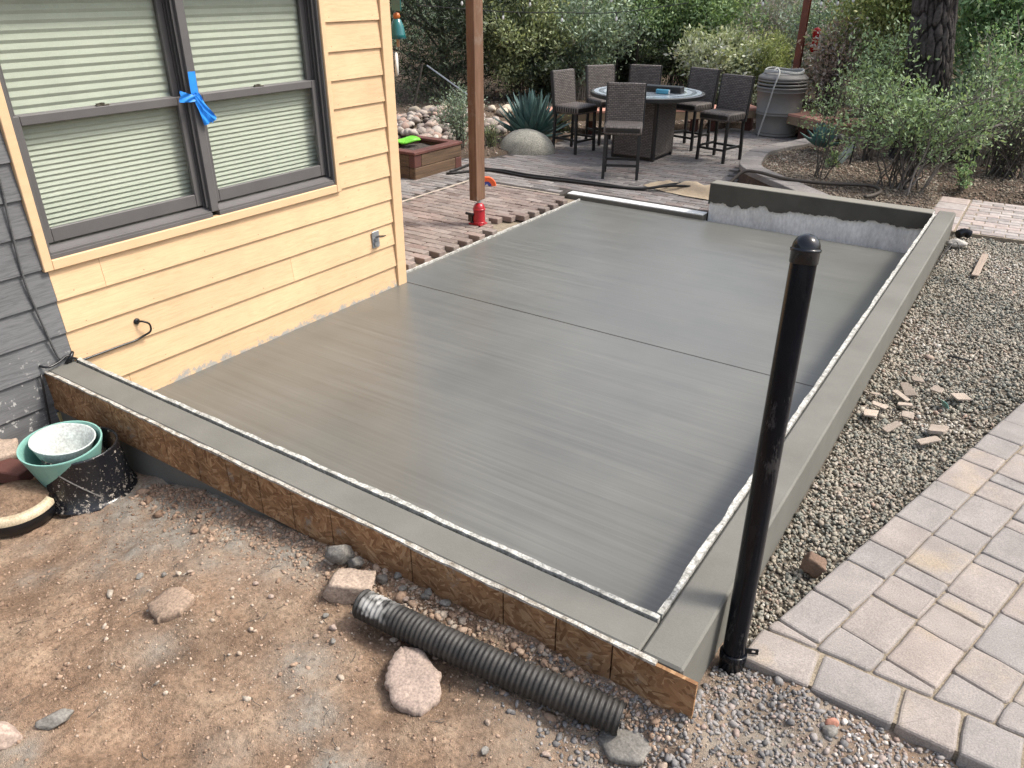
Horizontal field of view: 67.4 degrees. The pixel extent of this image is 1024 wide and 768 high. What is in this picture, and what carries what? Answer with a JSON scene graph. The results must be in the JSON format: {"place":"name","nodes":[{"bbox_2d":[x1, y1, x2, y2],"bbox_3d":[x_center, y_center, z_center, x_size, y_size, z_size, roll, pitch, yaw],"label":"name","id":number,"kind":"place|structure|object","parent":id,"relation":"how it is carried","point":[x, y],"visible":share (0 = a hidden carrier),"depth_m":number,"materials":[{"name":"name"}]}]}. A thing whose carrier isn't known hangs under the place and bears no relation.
{"place":"outdoors","nodes":[
{"label":"outdoors","id":0,"kind":"place"},
{"bbox_2d":[0,450,958,767],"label":"dirt ground","id":1,"kind":"structure","parent":0,"point":[204,704],"depth_m":2.54,"materials":[{"name":"soil"}]},
{"bbox_2d":[0,438,18,460],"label":"rock","id":2,"kind":"object","parent":1,"relation":"on","point":[8,448],"visible":0.81,"depth_m":3.81,"materials":[{"name":"beige stone"}]},
{"bbox_2d":[0,721,22,750],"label":"rock","id":3,"kind":"object","parent":1,"relation":"on","point":[10,735],"visible":1,"depth_m":2.32,"materials":[{"name":"stone"}]},
{"bbox_2d":[0,458,34,482],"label":"wood block","id":4,"kind":"object","parent":1,"relation":"on","point":[12,469],"depth_m":3.70,"materials":[{"name":"wood"}]},
{"bbox_2d":[0,480,55,537],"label":"broken pot","id":5,"kind":"object","parent":1,"relation":"on","point":[26,506],"visible":0.99,"depth_m":3.45,"materials":[{"name":"beige ceramic"}]},
{"bbox_2d":[35,708,73,730],"bbox_3d":[-1.419,1.040,2.384,0.097,0.047,0.065,0,28,-1],"label":"rock","id":6,"kind":"object","parent":1,"relation":"on","point":[53,720],"visible":1,"depth_m":2.36,"materials":[{"name":"grey stone"}]},
{"bbox_2d":[41,426,137,516],"bbox_3d":[-1.976,0.415,3.659,0.264,0.266,0.414,10,29,17],"label":"black pail ring","id":7,"kind":"object","parent":1,"relation":"on","point":[106,477],"visible":0.86,"depth_m":3.57,"materials":[{"name":"plastic"}]},
{"bbox_2d":[16,420,101,487],"bbox_3d":[-2.106,0.393,3.641,0.355,0.313,0.356,17,32,29],"label":"mint pail","id":8,"kind":"object","parent":7,"relation":"in","point":[62,447],"visible":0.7,"depth_m":3.62,"materials":[{"name":"plastic"}]},
{"bbox_2d":[147,587,195,623],"bbox_3d":[-1.239,0.806,2.782,0.155,0.088,0.141,17,32,29],"label":"rock","id":9,"kind":"object","parent":1,"relation":"on","point":[169,604],"visible":0.97,"depth_m":2.76,"materials":[{"name":"stone"}]},
{"bbox_2d":[0,486,575,767],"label":"twig litter","id":10,"kind":"object","parent":1,"relation":"on","point":[224,655],"visible":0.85,"depth_m":2.61,"materials":[{"name":"brown plant"}]},
{"bbox_2d":[325,544,354,564],"bbox_3d":[-0.667,0.658,2.965,0.107,0.100,0.075,6,28,10],"label":"rock","id":11,"kind":"object","parent":1,"relation":"on","point":[343,554],"visible":0.94,"depth_m":2.94,"materials":[{"name":"grey stone"}]},
{"bbox_2d":[322,568,375,604],"bbox_3d":[-0.601,0.752,2.851,0.204,0.100,0.109,3,28,6],"label":"rock","id":12,"kind":"object","parent":1,"relation":"on","point":[346,586],"visible":0.83,"depth_m":2.81,"materials":[{"name":"beige stone"}]},
{"bbox_2d":[347,556,363,568],"bbox_3d":[-0.599,0.687,2.950,0.057,0.056,0.057,-15,31,-26],"label":"rock","id":13,"kind":"object","parent":1,"relation":"on","point":[356,562],"visible":0.88,"depth_m":2.94,"materials":[{"name":"grey stone"}]},
{"bbox_2d":[44,371,697,718],"bbox_3d":[-0.970,0.498,3.210,3.652,0.231,0.021,17,32,29],"label":"chipboard form","id":14,"kind":"object","parent":1,"relation":"on","point":[632,669],"visible":0.98,"depth_m":2.90,"materials":[{"name":"wood"}]},
{"bbox_2d":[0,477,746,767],"bbox_3d":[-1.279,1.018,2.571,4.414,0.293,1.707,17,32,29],"label":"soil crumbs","id":15,"kind":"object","parent":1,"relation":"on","point":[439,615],"visible":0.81,"depth_m":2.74,"materials":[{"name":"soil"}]},
{"bbox_2d":[384,646,441,716],"bbox_3d":[-0.320,0.977,2.502,0.224,0.104,0.194,17,32,29],"label":"rock","id":16,"kind":"object","parent":1,"relation":"on","point":[413,676],"visible":0.94,"depth_m":2.47,"materials":[{"name":"stone"}]},
{"bbox_2d":[352,589,626,735],"bbox_3d":[-0.101,0.904,2.526,0.982,0.153,0.126,13,30,24],"label":"drain pipe","id":17,"kind":"object","parent":1,"relation":"on","point":[560,693],"visible":1,"depth_m":2.46,"materials":[{"name":"black plastic"}]},
{"bbox_2d":[598,728,651,766],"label":"rock","id":18,"kind":"object","parent":1,"relation":"on","point":[624,746],"visible":0.84,"depth_m":2.31,"materials":[{"name":"grey stone"}]},
{"bbox_2d":[718,234,821,674],"bbox_3d":[0.804,0.315,2.395,0.124,1.529,0.334,10,29,17],"label":"standpipe","id":19,"kind":"object","parent":1,"relation":"on","point":[805,252],"visible":0.9,"depth_m":2.33,"materials":[{"name":"black plastic"}]},
{"bbox_2d":[822,725,837,737],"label":"rock","id":20,"kind":"object","parent":1,"relation":"on","point":[830,731],"visible":1,"depth_m":2.34,"materials":[{"name":"grey stone"}]},
{"bbox_2d":[402,179,574,270],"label":"brick patio","id":21,"kind":"structure","parent":0,"point":[436,224],"depth_m":7.94,"materials":[{"name":"brick"}]},
{"bbox_2d":[465,200,486,225],"bbox_3d":[-0.351,-1.699,7.579,0.181,0.245,0.144,17,32,29],"label":"bottle jack","id":22,"kind":"object","parent":21,"relation":"on","point":[476,217],"visible":0.98,"depth_m":7.55,"materials":[{"name":"red metal"}]},
{"bbox_2d":[465,0,484,200],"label":"timber post","id":23,"kind":"object","parent":22,"relation":"on","point":[474,47],"visible":1,"depth_m":7.04,"materials":[{"name":"wood"}]},
{"bbox_2d":[417,2,688,21],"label":"string lights","id":24,"kind":"object","parent":23,"relation":"attached to","point":[616,18],"visible":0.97,"depth_m":10.33,"materials":[{"name":"black metal"}]},
{"bbox_2d":[400,128,796,220],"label":"stone patio","id":25,"kind":"structure","parent":0,"point":[680,163],"depth_m":9.84,"materials":[{"name":"stone"}]},
{"bbox_2d":[398,135,461,179],"bbox_3d":[-1.205,-2.886,9.762,0.734,0.327,0.950,17,32,29],"label":"timber planter","id":26,"kind":"object","parent":25,"relation":"on","point":[424,156],"visible":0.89,"depth_m":9.54,"materials":[{"name":"red wood"}]},
{"bbox_2d":[446,169,680,188],"bbox_3d":[0.852,-2.457,9.197,3.427,0.098,0.388,10,29,17],"label":"hose","id":27,"kind":"object","parent":25,"relation":"on","point":[544,178],"visible":0.72,"depth_m":9.29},
{"bbox_2d":[449,163,689,189],"bbox_3d":[0.761,-2.460,9.203,3.517,0.095,0.912,17,32,29],"label":"hose","id":28,"kind":"object","parent":25,"relation":"on","point":[628,188],"visible":0.61,"depth_m":9.20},
{"bbox_2d":[550,69,596,154],"bbox_3d":[0.866,-3.813,10.747,0.502,1.061,0.482,24,36,38],"label":"bar chair","id":29,"kind":"object","parent":25,"relation":"on","point":[563,88],"visible":0.95,"depth_m":10.68,"materials":[{"name":"wicker"}]},
{"bbox_2d":[584,64,614,145],"bbox_3d":[1.386,-4.121,11.341,0.482,1.061,0.502,-11,30,-20],"label":"bar chair","id":30,"kind":"object","parent":25,"relation":"on","point":[596,76],"visible":0.45,"depth_m":11.30,"materials":[{"name":"wicker"}]},
{"bbox_2d":[601,82,646,180],"bbox_3d":[1.351,-3.068,9.329,0.482,1.061,0.502,5,28,8],"label":"bar chair","id":31,"kind":"object","parent":25,"relation":"on","point":[625,108],"visible":1,"depth_m":9.31,"materials":[{"name":"wicker"}]},
{"bbox_2d":[628,64,662,84],"bbox_3d":[1.901,-4.138,11.378,0.482,1.061,0.502,10,29,17],"label":"bar chair","id":32,"kind":"object","parent":25,"relation":"on","point":[646,74],"visible":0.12,"depth_m":11.34,"materials":[{"name":"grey wicker"}]},
{"bbox_2d":[590,86,705,161],"bbox_3d":[1.809,-3.534,10.452,1.520,0.848,1.520,17,32,29],"label":"fire table","id":33,"kind":"object","parent":25,"relation":"on","point":[657,135],"visible":0.63,"depth_m":10.25,"materials":[{"name":"tile"}]},
{"bbox_2d":[647,84,684,93],"bbox_3d":[1.972,-3.922,10.195,0.620,0.076,0.200,14,31,25],"label":"burner cover","id":34,"kind":"object","parent":33,"relation":"on","point":[671,88],"visible":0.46,"depth_m":10.09,"materials":[{"name":"black metal"}]},
{"bbox_2d":[644,180,709,199],"bbox_3d":[2.007,-2.291,8.845,0.463,0.129,1.024,-25,37,-39],"label":"canvas sheet","id":35,"kind":"object","parent":25,"relation":"on","point":[695,189],"visible":0.71,"depth_m":8.71,"materials":[{"name":"fabric"}]},
{"bbox_2d":[674,67,720,150],"bbox_3d":[2.588,-3.955,11.035,0.502,1.061,0.482,-23,36,-38],"label":"bar chair","id":36,"kind":"object","parent":25,"relation":"on","point":[706,80],"visible":0.71,"depth_m":10.94,"materials":[{"name":"wicker"}]},
{"bbox_2d":[547,104,883,139],"bbox_3d":[2.993,-4.114,12.165,5.151,0.440,1.737,7,28,13],"label":"stone edging","id":37,"kind":"object","parent":25,"relation":"on","point":[792,118],"visible":0.2,"depth_m":11.91,"materials":[{"name":"stone"}]},
{"bbox_2d":[695,73,755,163],"bbox_3d":[2.826,-3.540,10.244,0.502,1.061,0.482,-23,36,-38],"label":"bar chair","id":38,"kind":"object","parent":25,"relation":"on","point":[734,97],"visible":1,"depth_m":10.19,"materials":[{"name":"wicker"}]},
{"bbox_2d":[755,73,808,137],"bbox_3d":[4.176,-4.371,12.001,0.760,0.918,0.760,17,32,29],"label":"storage barrel","id":39,"kind":"object","parent":25,"relation":"on","point":[789,92],"visible":0.93,"depth_m":11.75,"materials":[{"name":"beige plastic"}]},
{"bbox_2d":[757,67,804,136],"bbox_3d":[4.133,-4.388,11.922,0.597,0.984,0.754,17,32,29],"label":"pale hose","id":40,"kind":"object","parent":39,"relation":"on","point":[799,71],"visible":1,"depth_m":11.68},
{"bbox_2d":[390,0,827,44],"bbox_3d":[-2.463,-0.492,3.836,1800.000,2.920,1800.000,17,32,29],"label":"ground","id":41,"kind":"structure","parent":0,"point":[602,10],"depth_m":35.69,"materials":[{"name":"soil"}]},
{"bbox_2d":[390,0,966,50],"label":"woods","id":42,"kind":"object","parent":41,"relation":"on","point":[416,35],"visible":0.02,"depth_m":27.01,"materials":[{"name":"green plant"}]},
{"bbox_2d":[392,32,967,185],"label":"garden ground","id":43,"kind":"structure","parent":0,"point":[734,125],"depth_m":14.19,"materials":[{"name":"soil"}]},
{"bbox_2d":[0,0,406,443],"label":"house","id":44,"kind":"structure","parent":43,"relation":"on","point":[207,273],"depth_m":4.70,"materials":[{"name":"beige"}]},
{"bbox_2d":[0,178,60,359],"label":"grey conduit","id":45,"kind":"object","parent":44,"relation":"attached to","point":[21,270],"visible":1,"depth_m":3.79,"materials":[{"name":"plastic"}]},
{"bbox_2d":[0,0,191,226],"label":"pleated blind","id":46,"kind":"object","parent":44,"relation":"attached to","point":[58,54],"visible":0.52,"depth_m":4.01,"materials":[{"name":"fabric"}]},
{"bbox_2d":[74,318,151,362],"bbox_3d":[-2.235,-0.241,4.272,0.053,0.127,0.486,17,32,29],"label":"wall cable","id":47,"kind":"object","parent":44,"relation":"attached to","point":[137,321],"depth_m":4.38,"materials":[{"name":"black plastic"}]},
{"bbox_2d":[0,0,335,259],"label":"window frame","id":48,"kind":"structure","parent":44,"relation":"in","point":[174,12],"depth_m":4.46,"materials":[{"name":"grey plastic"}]},
{"bbox_2d":[179,71,215,124],"bbox_3d":[-1.776,-1.608,4.334,0.032,0.289,0.205,23,35,36],"label":"painters tape","id":49,"kind":"object","parent":44,"relation":"attached to","point":[208,116],"visible":1,"depth_m":4.33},
{"bbox_2d":[183,0,317,187],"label":"pleated blind","id":50,"kind":"object","parent":44,"relation":"attached to","point":[239,43],"visible":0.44,"depth_m":4.78,"materials":[{"name":"fabric"}]},
{"bbox_2d":[372,230,385,247],"bbox_3d":[-1.007,-1.095,5.846,0.090,0.127,0.077,17,32,29],"label":"outlet box","id":51,"kind":"object","parent":44,"relation":"attached to","point":[376,236],"visible":1,"depth_m":5.85,"materials":[{"name":"grey metal"}]},
{"bbox_2d":[391,0,406,46],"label":"wind chime","id":52,"kind":"object","parent":44,"relation":"hanging from","point":[397,31],"visible":0.96,"depth_m":5.61,"materials":[{"name":"teal metal"}]},
{"bbox_2d":[48,358,659,667],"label":"concrete kerb","id":53,"kind":"structure","parent":43,"relation":"on","point":[612,616],"depth_m":3.02,"materials":[{"name":"concrete"}]},
{"bbox_2d":[39,351,77,367],"bbox_3d":[-2.397,-0.120,4.068,0.042,0.060,0.199,17,32,29],"label":"cable end","id":54,"kind":"object","parent":53,"relation":"on","point":[70,357],"visible":1,"depth_m":4.09,"materials":[{"name":"black plastic"}]},
{"bbox_2d":[396,105,510,139],"bbox_3d":[-1.079,-4.171,12.123,2.091,0.378,1.728,-22,35,-36],"label":"cobble pile","id":55,"kind":"object","parent":43,"relation":"on","point":[409,119],"visible":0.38,"depth_m":11.71,"materials":[{"name":"stone"}]},
{"bbox_2d":[427,80,489,148],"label":"shrub","id":56,"kind":"object","parent":43,"relation":"on","point":[459,111],"visible":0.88,"depth_m":10.60,"materials":[{"name":"green plant"}]},
{"bbox_2d":[408,103,512,116],"bbox_3d":[-0.121,-4.693,13.216,3.262,0.275,0.846,4,28,6],"label":"stone edging","id":57,"kind":"object","parent":43,"relation":"on","point":[506,107],"visible":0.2,"depth_m":13.11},
{"bbox_2d":[389,0,559,108],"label":"conifer tree","id":58,"kind":"object","parent":43,"relation":"on","point":[444,66],"visible":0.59,"depth_m":13.79,"materials":[{"name":"green plant"}]},
{"bbox_2d":[406,199,579,273],"bbox_3d":[-0.105,-1.447,7.563,0.023,0.116,3.130,17,32,29],"label":"edge board","id":59,"kind":"object","parent":43,"relation":"on","point":[477,242],"visible":0.3,"depth_m":7.36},
{"bbox_2d":[484,119,503,147],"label":"plant","id":60,"kind":"object","parent":43,"relation":"on","point":[491,135],"visible":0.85,"depth_m":11.01,"materials":[{"name":"green plant"}]},
{"bbox_2d":[455,0,587,101],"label":"shrub","id":61,"kind":"object","parent":43,"relation":"on","point":[533,39],"visible":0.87,"depth_m":13.83,"materials":[{"name":"green plant"}]},
{"bbox_2d":[499,129,554,155],"bbox_3d":[0.210,-3.326,10.997,0.858,0.626,0.678,17,32,29],"label":"boulder","id":62,"kind":"object","parent":43,"relation":"on","point":[531,142],"visible":0.55,"depth_m":10.71,"materials":[{"name":"stone"}]},
{"bbox_2d":[154,200,905,612],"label":"patio slab","id":63,"kind":"structure","parent":43,"relation":"on","point":[576,390],"depth_m":4.74,"materials":[{"name":"concrete"}]},
{"bbox_2d":[494,88,571,137],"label":"agave","id":64,"kind":"object","parent":43,"relation":"on","point":[531,112],"visible":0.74,"depth_m":11.19,"materials":[{"name":"green plant"}]},
{"bbox_2d":[513,40,584,102],"bbox_3d":[0.643,-5.858,14.348,1.586,1.200,1.626,17,32,29],"label":"shrub","id":65,"kind":"object","parent":43,"relation":"on","point":[543,69],"visible":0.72,"depth_m":14.03,"materials":[{"name":"green plant"}]},
{"bbox_2d":[535,0,659,99],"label":"shrub","id":66,"kind":"object","parent":43,"relation":"on","point":[602,30],"visible":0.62,"depth_m":14.25,"materials":[{"name":"green plant"}]},
{"bbox_2d":[519,17,695,93],"bbox_3d":[1.796,-6.262,14.940,3.370,1.620,0.205,4,28,8],"label":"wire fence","id":67,"kind":"object","parent":43,"relation":"on","point":[636,56],"visible":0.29,"depth_m":14.82,"materials":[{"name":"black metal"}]},
{"bbox_2d":[566,191,706,220],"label":"concrete sill","id":68,"kind":"structure","parent":43,"relation":"on","point":[657,208],"depth_m":8.37,"materials":[{"name":"paint"}]},
{"bbox_2d":[395,80,892,155],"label":"gravel","id":69,"kind":"structure","parent":43,"relation":"on","point":[507,102],"depth_m":14.06,"materials":[{"name":"gravel"}]},
{"bbox_2d":[601,30,688,82],"bbox_3d":[2.566,-6.581,15.527,2.273,1.449,1.911,10,29,18],"label":"shrub","id":70,"kind":"object","parent":43,"relation":"on","point":[659,58],"visible":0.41,"depth_m":15.16,"materials":[{"name":"green plant"}]},
{"bbox_2d":[601,0,782,87],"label":"shrub","id":71,"kind":"object","parent":43,"relation":"on","point":[706,13],"visible":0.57,"depth_m":15.06,"materials":[{"name":"green plant"}]},
{"bbox_2d":[663,21,775,104],"bbox_3d":[3.667,-5.698,13.775,1.952,1.546,1.615,17,32,29],"label":"shrub","id":72,"kind":"object","parent":43,"relation":"on","point":[716,52],"visible":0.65,"depth_m":13.46,"materials":[{"name":"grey plant"}]},
{"bbox_2d":[737,20,796,103],"bbox_3d":[4.465,-5.621,13.611,1.353,1.543,1.435,17,32,29],"label":"shrub","id":73,"kind":"object","parent":43,"relation":"on","point":[778,58],"visible":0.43,"depth_m":13.23,"materials":[{"name":"green plant"}]},
{"bbox_2d":[725,0,846,64],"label":"shrub","id":74,"kind":"object","parent":43,"relation":"on","point":[776,16],"visible":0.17,"depth_m":15.23,"materials":[{"name":"green plant"}]},
{"bbox_2d":[641,211,955,683],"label":"concrete kerb","id":75,"kind":"structure","parent":43,"relation":"on","point":[686,639],"depth_m":3.35,"materials":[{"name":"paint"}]},
{"bbox_2d":[792,0,811,68],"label":"steel post","id":76,"kind":"object","parent":43,"relation":"on","point":[803,25],"visible":0.44,"depth_m":12.30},
{"bbox_2d":[759,24,852,99],"bbox_3d":[5.098,-5.780,13.891,1.686,1.548,1.596,-12,30,-23],"label":"shrub","id":77,"kind":"object","parent":43,"relation":"on","point":[803,57],"visible":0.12,"depth_m":13.62,"materials":[{"name":"green plant"}]},
{"bbox_2d":[739,136,884,194],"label":"raised bed wall","id":78,"kind":"structure","parent":43,"relation":"on","point":[753,158],"depth_m":9.12,"materials":[{"name":"concrete"}]},
{"bbox_2d":[729,169,882,198],"bbox_3d":[3.162,-2.166,8.370,1.602,0.180,0.526,17,32,29],"label":"hose","id":79,"kind":"object","parent":78,"relation":"on","point":[876,187],"visible":0.98,"depth_m":8.32,"materials":[{"name":"rubber"}]},
{"bbox_2d":[707,180,934,252],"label":"parapet wall","id":80,"kind":"structure","parent":43,"relation":"on","point":[879,225],"depth_m":7.46,"materials":[{"name":"paint"}]},
{"bbox_2d":[775,0,873,105],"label":"shrub","id":81,"kind":"object","parent":43,"relation":"on","point":[813,20],"visible":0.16,"depth_m":13.59,"materials":[{"name":"green plant"}]},
{"bbox_2d":[794,0,880,115],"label":"shrub","id":82,"kind":"object","parent":43,"relation":"on","point":[829,72],"visible":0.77,"depth_m":12.01,"materials":[{"name":"plant"}]},
{"bbox_2d":[803,0,968,116],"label":"shrub","id":83,"kind":"object","parent":43,"relation":"on","point":[879,10],"visible":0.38,"depth_m":11.54,"materials":[{"name":"green plant"}]},
{"bbox_2d":[884,0,1023,90],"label":"shrub","id":84,"kind":"object","parent":43,"relation":"on","point":[970,11],"visible":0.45,"depth_m":9.98,"materials":[{"name":"green plant"}]},
{"bbox_2d":[933,196,1023,243],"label":"brick path","id":85,"kind":"structure","parent":43,"relation":"on","point":[1003,222],"depth_m":7.54,"materials":[{"name":"brick"}]},
{"bbox_2d":[476,635,955,767],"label":"gravel","id":86,"kind":"structure","parent":0,"point":[844,742],"depth_m":2.36,"materials":[{"name":"gravel"}]},
{"bbox_2d":[744,402,1023,767],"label":"paver path","id":87,"kind":"structure","parent":0,"point":[906,622],"depth_m":2.73,"materials":[{"name":"concrete"}]},
{"bbox_2d":[748,234,1023,637],"bbox_3d":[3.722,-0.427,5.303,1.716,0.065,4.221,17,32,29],"label":"gravel","id":88,"kind":"structure","parent":0,"point":[983,288],"depth_m":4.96,"materials":[{"name":"gravel"}]},
{"bbox_2d":[746,413,973,646],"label":"gravel","id":89,"kind":"structure","parent":88,"relation":"on","point":[845,479],"depth_m":3.49,"materials":[{"name":"gravel"}]},
{"bbox_2d":[800,551,826,578],"bbox_3d":[1.181,0.701,3.007,0.096,0.114,0.068,10,29,17],"label":"rock","id":90,"kind":"object","parent":89,"relation":"on","point":[813,564],"visible":1,"depth_m":2.98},
{"bbox_2d":[916,436,940,444],"bbox_3d":[2.093,0.283,3.859,0.103,0.034,0.052,0,28,-1],"label":"stone chip","id":91,"kind":"object","parent":89,"relation":"on","point":[928,440],"visible":1,"depth_m":3.85,"materials":[{"name":"stone"}]},
{"bbox_2d":[928,424,948,434],"bbox_3d":[2.188,0.236,3.941,0.087,0.041,0.110,17,32,29],"label":"stone chip","id":92,"kind":"object","parent":89,"relation":"on","point":[938,429],"visible":1,"depth_m":3.92,"materials":[{"name":"stone"}]},
{"bbox_2d":[900,382,916,395],"bbox_3d":[2.243,0.031,4.346,0.064,0.036,0.121,4,28,7],"label":"stone chip","id":93,"kind":"object","parent":88,"relation":"on","point":[907,389],"visible":1,"depth_m":4.34,"materials":[{"name":"stone"}]},
{"bbox_2d":[946,238,967,247],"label":"rock","id":94,"kind":"object","parent":88,"relation":"on","point":[961,243],"visible":0.94,"depth_m":6.71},
{"bbox_2d":[955,228,972,237],"bbox_3d":[4.108,-1.370,6.984,0.142,0.092,0.087,-4,28,-7],"label":"drain fitting","id":95,"kind":"object","parent":88,"relation":"on","point":[963,232],"visible":1,"depth_m":6.96,"materials":[{"name":"black plastic"}]},
{"bbox_2d":[971,254,987,276],"bbox_3d":[3.826,-0.974,6.276,0.050,0.018,0.630,18,33,31],"label":"wood stick","id":96,"kind":"object","parent":88,"relation":"on","point":[979,265],"visible":1,"depth_m":6.24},
{"bbox_2d":[762,134,1023,208],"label":"planting bed","id":97,"kind":"object","parent":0,"point":[973,189],"visible":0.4,"depth_m":8.61,"materials":[{"name":"gravel"}]},
{"bbox_2d":[800,122,843,147],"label":"agave","id":98,"kind":"object","parent":97,"relation":"on","point":[814,136],"visible":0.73,"depth_m":9.97,"materials":[{"name":"green plant"}]},
{"bbox_2d":[824,148,846,167],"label":"plant","id":99,"kind":"object","parent":97,"relation":"on","point":[829,159],"visible":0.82,"depth_m":9.22,"materials":[{"name":"green plant"}]},
{"bbox_2d":[788,29,898,178],"bbox_3d":[3.638,-2.964,8.303,1.108,1.578,1.190,17,32,29],"label":"shrub","id":100,"kind":"object","parent":97,"relation":"on","point":[838,100],"visible":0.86,"depth_m":8.34,"materials":[{"name":"green plant"}]},
{"bbox_2d":[838,4,930,161],"bbox_3d":[4.384,-3.551,9.112,1.021,1.834,1.056,17,32,29],"label":"shrub","id":101,"kind":"object","parent":97,"relation":"on","point":[886,77],"visible":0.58,"depth_m":9.04,"materials":[{"name":"green plant"}]},
{"bbox_2d":[815,55,1021,189],"bbox_3d":[4.348,-2.739,8.135,1.884,1.352,1.490,-8,29,-16],"label":"shrub","id":102,"kind":"object","parent":97,"relation":"on","point":[905,119],"visible":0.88,"depth_m":8.02,"materials":[{"name":"green plant"}]},
{"bbox_2d":[888,0,958,163],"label":"pine tree","id":103,"kind":"object","parent":97,"relation":"on","point":[938,19],"visible":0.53,"depth_m":9.06,"materials":[{"name":"brown plant"}]},
{"bbox_2d":[876,55,1023,195],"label":"shrub","id":104,"kind":"object","parent":97,"relation":"on","point":[1004,100],"visible":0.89,"depth_m":7.84,"materials":[{"name":"green plant"}]},
{"bbox_2d":[953,160,979,190],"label":"plant","id":105,"kind":"object","parent":97,"relation":"on","point":[965,173],"visible":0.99,"depth_m":8.29,"materials":[{"name":"green plant"}]},
{"bbox_2d":[938,85,1023,181],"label":"shrub","id":106,"kind":"object","parent":97,"relation":"on","point":[998,168],"visible":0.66,"depth_m":8.68,"materials":[{"name":"green plant"}]},
{"bbox_2d":[947,42,1023,159],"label":"shrub","id":107,"kind":"object","parent":97,"relation":"on","point":[955,88],"visible":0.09,"depth_m":9.42,"materials":[{"name":"green plant"}]},
{"bbox_2d":[954,4,1023,167],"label":"shrub","id":108,"kind":"object","parent":97,"relation":"on","point":[998,61],"visible":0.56,"depth_m":8.81,"materials":[{"name":"green plant"}]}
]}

